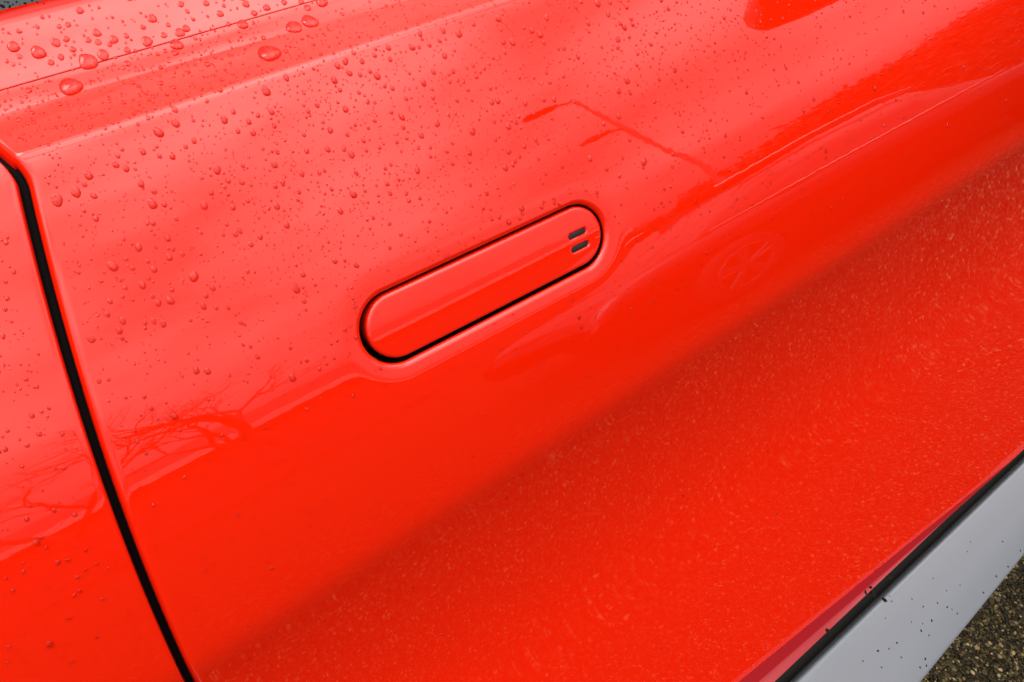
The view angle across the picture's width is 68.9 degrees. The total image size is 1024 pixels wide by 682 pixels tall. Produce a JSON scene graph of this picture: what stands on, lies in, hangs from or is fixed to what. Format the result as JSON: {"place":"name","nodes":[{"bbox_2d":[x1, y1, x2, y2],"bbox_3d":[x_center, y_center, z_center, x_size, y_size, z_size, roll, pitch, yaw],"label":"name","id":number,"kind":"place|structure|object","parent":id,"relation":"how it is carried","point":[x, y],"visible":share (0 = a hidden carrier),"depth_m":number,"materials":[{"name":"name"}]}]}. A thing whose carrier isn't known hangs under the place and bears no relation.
{"place":"outdoors","nodes":[
{"label":"outdoors","id":0,"kind":"place"},
{"bbox_2d":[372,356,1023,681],"bbox_3d":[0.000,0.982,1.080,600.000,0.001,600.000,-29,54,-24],"label":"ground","id":1,"kind":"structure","parent":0,"point":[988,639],"depth_m":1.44,"materials":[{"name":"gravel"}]},
{"bbox_2d":[0,0,1023,681],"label":"red car","id":2,"kind":"object","parent":1,"relation":"on","point":[776,540],"visible":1,"depth_m":0.61,"materials":[{"name":"red paint"}]},
{"bbox_2d":[7,41,19,51],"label":"raindrop","id":3,"kind":"object","parent":2,"relation":"attached to","point":[13,46],"visible":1,"depth_m":0.46,"materials":[{"name":"clear liquid"}]},
{"bbox_2d":[0,0,43,7],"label":"window droplets","id":4,"kind":"object","parent":2,"relation":"attached to","point":[2,5],"depth_m":0.47,"materials":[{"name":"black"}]},
{"bbox_2d":[33,540,38,545],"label":"raindrop","id":5,"kind":"object","parent":2,"relation":"attached to","point":[35,542],"visible":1,"depth_m":0.44,"materials":[{"name":"clear liquid"}]},
{"bbox_2d":[31,46,46,58],"bbox_3d":[-0.293,-0.179,0.462,0.008,0.002,0.009,-27,87,-24],"label":"raindrop","id":6,"kind":"object","parent":2,"relation":"attached to","point":[38,52],"visible":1,"depth_m":0.46,"materials":[{"name":"clear liquid"}]},
{"bbox_2d":[46,641,53,647],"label":"raindrop","id":7,"kind":"object","parent":2,"relation":"attached to","point":[49,644],"visible":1,"depth_m":0.46,"materials":[{"name":"clear liquid"}]},
{"bbox_2d":[48,59,53,64],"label":"raindrop","id":8,"kind":"object","parent":2,"relation":"on","point":[50,61],"visible":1,"depth_m":0.46,"materials":[{"name":"clear liquid"}]},
{"bbox_2d":[51,38,60,46],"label":"raindrop","id":9,"kind":"object","parent":2,"relation":"on","point":[55,42],"visible":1,"depth_m":0.47,"materials":[{"name":"clear liquid"}]},
{"bbox_2d":[51,193,62,206],"bbox_3d":[-0.265,-0.082,0.435,0.006,0.008,0.001,-18,9,-26],"label":"raindrop","id":10,"kind":"object","parent":2,"relation":"attached to","point":[57,199],"visible":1,"depth_m":0.43,"materials":[{"name":"clear liquid"}]},
{"bbox_2d":[58,54,63,59],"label":"raindrop","id":11,"kind":"object","parent":2,"relation":"on","point":[60,56],"visible":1,"depth_m":0.47,"materials":[{"name":"clear liquid"}]},
{"bbox_2d":[63,36,69,41],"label":"raindrop","id":12,"kind":"object","parent":2,"relation":"attached to","point":[66,38],"visible":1,"depth_m":0.47,"materials":[{"name":"clear liquid"}]},
{"bbox_2d":[59,78,82,94],"bbox_3d":[-0.273,-0.158,0.461,0.014,0.003,0.013,38,62,7],"label":"raindrop","id":13,"kind":"object","parent":2,"relation":"attached to","point":[69,86],"visible":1,"depth_m":0.46,"materials":[{"name":"clear liquid"}]},
{"bbox_2d":[69,46,75,51],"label":"raindrop","id":14,"kind":"object","parent":2,"relation":"attached to","point":[72,49],"visible":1,"depth_m":0.47,"materials":[{"name":"clear liquid"}]},
{"bbox_2d":[71,186,80,197],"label":"raindrop","id":15,"kind":"object","parent":2,"relation":"attached to","point":[75,191],"visible":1,"depth_m":0.44,"materials":[{"name":"clear liquid"}]},
{"bbox_2d":[76,7,83,13],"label":"raindrop","id":16,"kind":"object","parent":2,"relation":"on","point":[79,10],"visible":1,"depth_m":0.48,"materials":[{"name":"clear liquid"}]},
{"bbox_2d":[79,54,97,68],"bbox_3d":[-0.267,-0.176,0.471,0.011,0.006,0.010,-12,49,-11],"label":"raindrop","id":17,"kind":"object","parent":2,"relation":"attached to","point":[87,61],"visible":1,"depth_m":0.47,"materials":[{"name":"clear liquid"}]},
{"bbox_2d":[84,171,92,179],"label":"raindrop","id":18,"kind":"object","parent":2,"relation":"attached to","point":[88,175],"visible":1,"depth_m":0.44,"materials":[{"name":"clear liquid"}]},
{"bbox_2d":[87,335,95,342],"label":"raindrop","id":19,"kind":"object","parent":2,"relation":"attached to","point":[91,339],"visible":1,"depth_m":0.44,"materials":[{"name":"clear liquid"}]},
{"bbox_2d":[90,193,97,198],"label":"raindrop","id":20,"kind":"object","parent":2,"relation":"attached to","point":[93,196],"visible":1,"depth_m":0.44,"materials":[{"name":"clear liquid"}]},
{"bbox_2d":[93,215,98,221],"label":"raindrop","id":21,"kind":"object","parent":2,"relation":"attached to","point":[95,218],"visible":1,"depth_m":0.44,"materials":[{"name":"clear liquid"}]},
{"bbox_2d":[92,28,101,35],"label":"raindrop","id":22,"kind":"object","parent":2,"relation":"on","point":[96,32],"visible":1,"depth_m":0.48,"materials":[{"name":"clear liquid"}]},
{"bbox_2d":[95,39,101,44],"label":"raindrop","id":23,"kind":"object","parent":2,"relation":"on","point":[98,42],"visible":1,"depth_m":0.48,"materials":[{"name":"clear liquid"}]},
{"bbox_2d":[97,49,108,60],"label":"raindrop","id":24,"kind":"object","parent":2,"relation":"on","point":[103,54],"visible":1,"depth_m":0.47,"materials":[{"name":"clear liquid"}]},
{"bbox_2d":[107,261,118,270],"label":"raindrop","id":25,"kind":"object","parent":2,"relation":"attached to","point":[112,266],"visible":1,"depth_m":0.45,"materials":[{"name":"clear liquid"}]},
{"bbox_2d":[110,35,117,42],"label":"raindrop","id":26,"kind":"object","parent":2,"relation":"on","point":[113,39],"visible":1,"depth_m":0.48,"materials":[{"name":"clear liquid"}]},
{"bbox_2d":[112,161,119,167],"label":"raindrop","id":27,"kind":"object","parent":2,"relation":"attached to","point":[115,164],"visible":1,"depth_m":0.45,"materials":[{"name":"clear liquid"}]},
{"bbox_2d":[116,327,122,333],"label":"raindrop","id":28,"kind":"object","parent":2,"relation":"attached to","point":[119,330],"visible":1,"depth_m":0.45,"materials":[{"name":"clear liquid"}]},
{"bbox_2d":[119,317,125,324],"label":"raindrop","id":29,"kind":"object","parent":2,"relation":"attached to","point":[122,320],"visible":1,"depth_m":0.45,"materials":[{"name":"clear liquid"}]},
{"bbox_2d":[122,164,128,171],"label":"raindrop","id":30,"kind":"object","parent":2,"relation":"attached to","point":[125,167],"visible":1,"depth_m":0.45,"materials":[{"name":"clear liquid"}]},
{"bbox_2d":[124,60,130,65],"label":"raindrop","id":31,"kind":"object","parent":2,"relation":"on","point":[127,63],"visible":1,"depth_m":0.48,"materials":[{"name":"clear liquid"}]},
{"bbox_2d":[124,47,130,52],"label":"raindrop","id":32,"kind":"object","parent":2,"relation":"on","point":[127,49],"visible":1,"depth_m":0.48,"materials":[{"name":"clear liquid"}]},
{"bbox_2d":[135,243,141,251],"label":"raindrop","id":33,"kind":"object","parent":2,"relation":"attached to","point":[138,247],"visible":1,"depth_m":0.45,"materials":[{"name":"clear liquid"}]},
{"bbox_2d":[138,179,143,187],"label":"raindrop","id":34,"kind":"object","parent":2,"relation":"attached to","point":[140,183],"visible":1,"depth_m":0.45,"materials":[{"name":"clear liquid"}]},
{"bbox_2d":[139,281,145,288],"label":"raindrop","id":35,"kind":"object","parent":2,"relation":"attached to","point":[142,284],"visible":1,"depth_m":0.46,"materials":[{"name":"clear liquid"}]},
{"bbox_2d":[140,148,145,154],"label":"raindrop","id":36,"kind":"object","parent":2,"relation":"attached to","point":[142,151],"visible":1,"depth_m":0.46,"materials":[{"name":"clear liquid"}]},
{"bbox_2d":[142,36,152,46],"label":"raindrop","id":37,"kind":"object","parent":2,"relation":"attached to","point":[147,41],"visible":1,"depth_m":0.49,"materials":[{"name":"clear liquid"}]},
{"bbox_2d":[148,14,156,21],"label":"raindrop","id":38,"kind":"object","parent":2,"relation":"attached to","point":[152,18],"visible":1,"depth_m":0.49,"materials":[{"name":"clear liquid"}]},
{"bbox_2d":[148,198,157,208],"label":"raindrop","id":39,"kind":"object","parent":2,"relation":"attached to","point":[152,203],"visible":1,"depth_m":0.46,"materials":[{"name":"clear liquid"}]},
{"bbox_2d":[151,266,156,272],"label":"raindrop","id":40,"kind":"object","parent":2,"relation":"attached to","point":[153,269],"visible":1,"depth_m":0.46,"materials":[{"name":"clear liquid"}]},
{"bbox_2d":[155,299,160,306],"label":"raindrop","id":41,"kind":"object","parent":2,"relation":"attached to","point":[158,302],"visible":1,"depth_m":0.46,"materials":[{"name":"red liquid"}]},
{"bbox_2d":[153,127,163,136],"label":"raindrop","id":42,"kind":"object","parent":2,"relation":"attached to","point":[158,132],"visible":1,"depth_m":0.46,"materials":[{"name":"red liquid"}]},
{"bbox_2d":[160,320,165,327],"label":"raindrop","id":43,"kind":"object","parent":2,"relation":"attached to","point":[163,323],"visible":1,"depth_m":0.46,"materials":[{"name":"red liquid"}]},
{"bbox_2d":[165,234,170,241],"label":"raindrop","id":44,"kind":"object","parent":2,"relation":"attached to","point":[167,238],"visible":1,"depth_m":0.46,"materials":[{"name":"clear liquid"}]},
{"bbox_2d":[166,253,172,260],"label":"raindrop","id":45,"kind":"object","parent":2,"relation":"attached to","point":[169,257],"visible":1,"depth_m":0.46,"materials":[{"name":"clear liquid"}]},
{"bbox_2d":[166,297,174,304],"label":"raindrop","id":46,"kind":"object","parent":2,"relation":"attached to","point":[170,300],"visible":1,"depth_m":0.46,"materials":[{"name":"red liquid"}]},
{"bbox_2d":[169,152,175,159],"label":"raindrop","id":47,"kind":"object","parent":2,"relation":"attached to","point":[172,155],"visible":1,"depth_m":0.46,"materials":[{"name":"red liquid"}]},
{"bbox_2d":[170,413,177,419],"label":"raindrop","id":48,"kind":"object","parent":2,"relation":"attached to","point":[173,416],"visible":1,"depth_m":0.47,"materials":[{"name":"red liquid"}]},
{"bbox_2d":[171,118,179,126],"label":"raindrop","id":49,"kind":"object","parent":2,"relation":"attached to","point":[175,122],"visible":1,"depth_m":0.46,"materials":[{"name":"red liquid"}]},
{"bbox_2d":[170,38,183,48],"bbox_3d":[-0.221,-0.196,0.491,0.008,0.001,0.009,-24,75,-23],"label":"raindrop","id":50,"kind":"object","parent":2,"relation":"on","point":[176,44],"visible":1,"depth_m":0.49,"materials":[{"name":"clear liquid"}]},
{"bbox_2d":[175,28,184,36],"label":"raindrop","id":51,"kind":"object","parent":2,"relation":"on","point":[179,32],"visible":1,"depth_m":0.49,"materials":[{"name":"clear liquid"}]},
{"bbox_2d":[178,1,183,6],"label":"raindrop","id":52,"kind":"object","parent":2,"relation":"on","point":[180,3],"visible":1,"depth_m":0.50,"materials":[{"name":"clear liquid"}]},
{"bbox_2d":[182,25,189,31],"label":"raindrop","id":53,"kind":"object","parent":2,"relation":"on","point":[185,28],"visible":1,"depth_m":0.50,"materials":[{"name":"clear liquid"}]},
{"bbox_2d":[189,271,198,281],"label":"raindrop","id":54,"kind":"object","parent":2,"relation":"attached to","point":[194,276],"visible":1,"depth_m":0.47,"materials":[{"name":"red liquid"}]},
{"bbox_2d":[193,367,199,373],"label":"raindrop","id":55,"kind":"object","parent":2,"relation":"attached to","point":[196,370],"visible":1,"depth_m":0.47,"materials":[{"name":"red liquid"}]},
{"bbox_2d":[201,302,205,309],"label":"raindrop","id":56,"kind":"object","parent":2,"relation":"attached to","point":[203,306],"visible":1,"depth_m":0.47,"materials":[{"name":"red liquid"}]},
{"bbox_2d":[201,201,207,209],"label":"raindrop","id":57,"kind":"object","parent":2,"relation":"attached to","point":[204,205],"visible":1,"depth_m":0.47,"materials":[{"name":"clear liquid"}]},
{"bbox_2d":[204,368,210,374],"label":"raindrop","id":58,"kind":"object","parent":2,"relation":"attached to","point":[207,371],"visible":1,"depth_m":0.48,"materials":[{"name":"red liquid"}]},
{"bbox_2d":[213,165,220,174],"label":"raindrop","id":59,"kind":"object","parent":2,"relation":"attached to","point":[217,169],"visible":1,"depth_m":0.47,"materials":[{"name":"red liquid"}]},
{"bbox_2d":[217,10,223,16],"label":"raindrop","id":60,"kind":"object","parent":2,"relation":"on","point":[220,13],"visible":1,"depth_m":0.51,"materials":[{"name":"clear liquid"}]},
{"bbox_2d":[220,115,227,123],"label":"raindrop","id":61,"kind":"object","parent":2,"relation":"attached to","point":[224,119],"visible":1,"depth_m":0.48,"materials":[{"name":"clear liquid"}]},
{"bbox_2d":[237,20,247,27],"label":"raindrop","id":62,"kind":"object","parent":2,"relation":"on","point":[242,23],"visible":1,"depth_m":0.51,"materials":[{"name":"clear liquid"}]},
{"bbox_2d":[242,0,249,6],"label":"raindrop","id":63,"kind":"object","parent":2,"relation":"on","point":[245,3],"visible":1,"depth_m":0.52,"materials":[{"name":"clear liquid"}]},
{"bbox_2d":[261,86,270,95],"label":"raindrop","id":64,"kind":"object","parent":2,"relation":"attached to","point":[266,91],"visible":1,"depth_m":0.49,"materials":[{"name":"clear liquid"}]},
{"bbox_2d":[263,4,269,10],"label":"raindrop","id":65,"kind":"object","parent":2,"relation":"on","point":[266,7],"visible":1,"depth_m":0.52,"materials":[{"name":"clear liquid"}]},
{"bbox_2d":[258,46,281,60],"bbox_3d":[-0.164,-0.195,0.502,0.016,0.003,0.015,35,59,13],"label":"raindrop","id":66,"kind":"object","parent":2,"relation":"on","point":[267,53],"visible":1,"depth_m":0.50,"materials":[{"name":"clear liquid"}]},
{"bbox_2d":[271,161,277,167],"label":"raindrop","id":67,"kind":"object","parent":2,"relation":"attached to","point":[274,164],"visible":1,"depth_m":0.49,"materials":[{"name":"red liquid"}]},
{"bbox_2d":[274,202,279,209],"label":"raindrop","id":68,"kind":"object","parent":2,"relation":"attached to","point":[276,206],"visible":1,"depth_m":0.49,"materials":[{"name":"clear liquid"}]},
{"bbox_2d":[283,73,288,80],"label":"raindrop","id":69,"kind":"object","parent":2,"relation":"attached to","point":[286,77],"visible":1,"depth_m":0.49,"materials":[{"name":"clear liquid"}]},
{"bbox_2d":[284,221,289,228],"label":"raindrop","id":70,"kind":"object","parent":2,"relation":"attached to","point":[286,225],"visible":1,"depth_m":0.49,"materials":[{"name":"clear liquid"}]},
{"bbox_2d":[289,374,295,381],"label":"raindrop","id":71,"kind":"object","parent":2,"relation":"attached to","point":[292,377],"visible":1,"depth_m":0.50,"materials":[{"name":"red liquid"}]},
{"bbox_2d":[286,21,301,31],"bbox_3d":[-0.152,-0.219,0.520,0.011,0.004,0.010,-4,48,-3],"label":"raindrop","id":72,"kind":"object","parent":2,"relation":"on","point":[293,26],"visible":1,"depth_m":0.52,"materials":[{"name":"clear liquid"}]},
{"bbox_2d":[293,283,299,292],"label":"raindrop","id":73,"kind":"object","parent":2,"relation":"attached to","point":[296,288],"visible":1,"depth_m":0.50,"materials":[{"name":"red liquid"}]},
{"bbox_2d":[304,4,310,10],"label":"raindrop","id":74,"kind":"object","parent":2,"relation":"on","point":[307,7],"visible":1,"depth_m":0.53,"materials":[{"name":"clear liquid"}]},
{"bbox_2d":[301,15,318,26],"bbox_3d":[-0.142,-0.225,0.524,0.012,0.004,0.010,15,50,13],"label":"raindrop","id":75,"kind":"object","parent":2,"relation":"on","point":[308,20],"visible":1,"depth_m":0.52,"materials":[{"name":"clear liquid"}]},
{"bbox_2d":[316,0,327,6],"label":"raindrop","id":76,"kind":"object","parent":2,"relation":"on","point":[322,3],"visible":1,"depth_m":0.53,"materials":[{"name":"clear liquid"}]},
{"bbox_2d":[331,76,337,83],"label":"raindrop","id":77,"kind":"object","parent":2,"relation":"attached to","point":[334,80],"visible":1,"depth_m":0.51,"materials":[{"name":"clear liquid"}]},
{"bbox_2d":[334,62,340,68],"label":"raindrop","id":78,"kind":"object","parent":2,"relation":"attached to","point":[337,65],"visible":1,"depth_m":0.51,"materials":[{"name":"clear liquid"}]},
{"bbox_2d":[337,207,343,214],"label":"raindrop","id":79,"kind":"object","parent":2,"relation":"attached to","point":[340,211],"visible":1,"depth_m":0.51,"materials":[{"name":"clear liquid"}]},
{"bbox_2d":[342,57,347,64],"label":"raindrop","id":80,"kind":"object","parent":2,"relation":"attached to","point":[345,60],"visible":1,"depth_m":0.51,"materials":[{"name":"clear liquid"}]},
{"bbox_2d":[343,105,348,112],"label":"raindrop","id":81,"kind":"object","parent":2,"relation":"attached to","point":[345,109],"visible":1,"depth_m":0.51,"materials":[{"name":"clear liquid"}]},
{"bbox_2d":[346,69,352,75],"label":"raindrop","id":82,"kind":"object","parent":2,"relation":"attached to","point":[349,72],"visible":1,"depth_m":0.51,"materials":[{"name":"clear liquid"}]},
{"bbox_2d":[348,150,354,158],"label":"raindrop","id":83,"kind":"object","parent":2,"relation":"attached to","point":[351,154],"visible":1,"depth_m":0.51,"materials":[{"name":"red liquid"}]},
{"bbox_2d":[349,190,356,197],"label":"raindrop","id":84,"kind":"object","parent":2,"relation":"attached to","point":[353,194],"visible":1,"depth_m":0.51,"materials":[{"name":"red liquid"}]},
{"bbox_2d":[374,71,380,79],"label":"raindrop","id":85,"kind":"object","parent":2,"relation":"attached to","point":[377,76],"visible":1,"depth_m":0.52,"materials":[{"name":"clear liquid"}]},
{"bbox_2d":[398,113,404,120],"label":"raindrop","id":86,"kind":"object","parent":2,"relation":"attached to","point":[401,117],"visible":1,"depth_m":0.53,"materials":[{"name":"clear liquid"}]},
{"bbox_2d":[409,43,415,50],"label":"raindrop","id":87,"kind":"object","parent":2,"relation":"attached to","point":[412,47],"visible":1,"depth_m":0.53,"materials":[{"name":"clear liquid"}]},
{"bbox_2d":[421,78,425,86],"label":"raindrop","id":88,"kind":"object","parent":2,"relation":"attached to","point":[423,82],"visible":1,"depth_m":0.54,"materials":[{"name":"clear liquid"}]},
{"bbox_2d":[435,119,439,126],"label":"raindrop","id":89,"kind":"object","parent":2,"relation":"attached to","point":[437,123],"visible":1,"depth_m":0.54,"materials":[{"name":"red liquid"}]},
{"bbox_2d":[456,28,461,37],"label":"raindrop","id":90,"kind":"object","parent":2,"relation":"attached to","point":[458,33],"visible":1,"depth_m":0.55,"materials":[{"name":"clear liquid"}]},
{"bbox_2d":[469,127,474,135],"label":"raindrop","id":91,"kind":"object","parent":2,"relation":"attached to","point":[472,130],"visible":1,"depth_m":0.55,"materials":[{"name":"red liquid"}]},
{"bbox_2d":[495,15,501,21],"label":"raindrop","id":92,"kind":"object","parent":2,"relation":"attached to","point":[498,18],"visible":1,"depth_m":0.56,"materials":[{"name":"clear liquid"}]},
{"bbox_2d":[506,147,510,154],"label":"raindrop","id":93,"kind":"object","parent":2,"relation":"attached to","point":[508,150],"visible":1,"depth_m":0.57,"materials":[{"name":"red liquid"}]},
{"bbox_2d":[0,0,1023,666],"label":"fine droplets","id":94,"kind":"object","parent":2,"relation":"attached to","point":[62,434],"visible":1,"depth_m":0.51,"materials":[{"name":"clear liquid"}]},
{"bbox_2d":[509,38,515,45],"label":"raindrop","id":95,"kind":"object","parent":2,"relation":"attached to","point":[512,42],"visible":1,"depth_m":0.57,"materials":[{"name":"red liquid"}]},
{"bbox_2d":[537,30,543,37],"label":"raindrop","id":96,"kind":"object","parent":2,"relation":"attached to","point":[540,34],"visible":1,"depth_m":0.58,"materials":[{"name":"red liquid"}]},
{"bbox_2d":[595,0,600,6],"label":"raindrop","id":97,"kind":"object","parent":2,"relation":"attached to","point":[597,3],"visible":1,"depth_m":0.60,"materials":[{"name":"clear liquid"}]},
{"bbox_2d":[624,76,629,83],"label":"raindrop","id":98,"kind":"object","parent":2,"relation":"attached to","point":[627,80],"visible":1,"depth_m":0.62,"materials":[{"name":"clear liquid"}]},
{"bbox_2d":[642,158,646,165],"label":"raindrop","id":99,"kind":"object","parent":2,"relation":"attached to","point":[644,161],"visible":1,"depth_m":0.63,"materials":[{"name":"red liquid"}]},
{"bbox_2d":[886,575,892,579],"bbox_3d":[0.587,0.367,1.160,0.012,0.002,0.009,-29,54,-24],"label":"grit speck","id":100,"kind":"object","parent":2,"relation":"on","point":[889,577],"visible":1,"depth_m":1.16,"materials":[{"name":"black"}]},
{"bbox_2d":[862,541,1020,668],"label":"sill specks","id":101,"kind":"object","parent":2,"relation":"attached to","point":[931,619],"visible":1,"depth_m":1.16,"materials":[{"name":"black"}]},
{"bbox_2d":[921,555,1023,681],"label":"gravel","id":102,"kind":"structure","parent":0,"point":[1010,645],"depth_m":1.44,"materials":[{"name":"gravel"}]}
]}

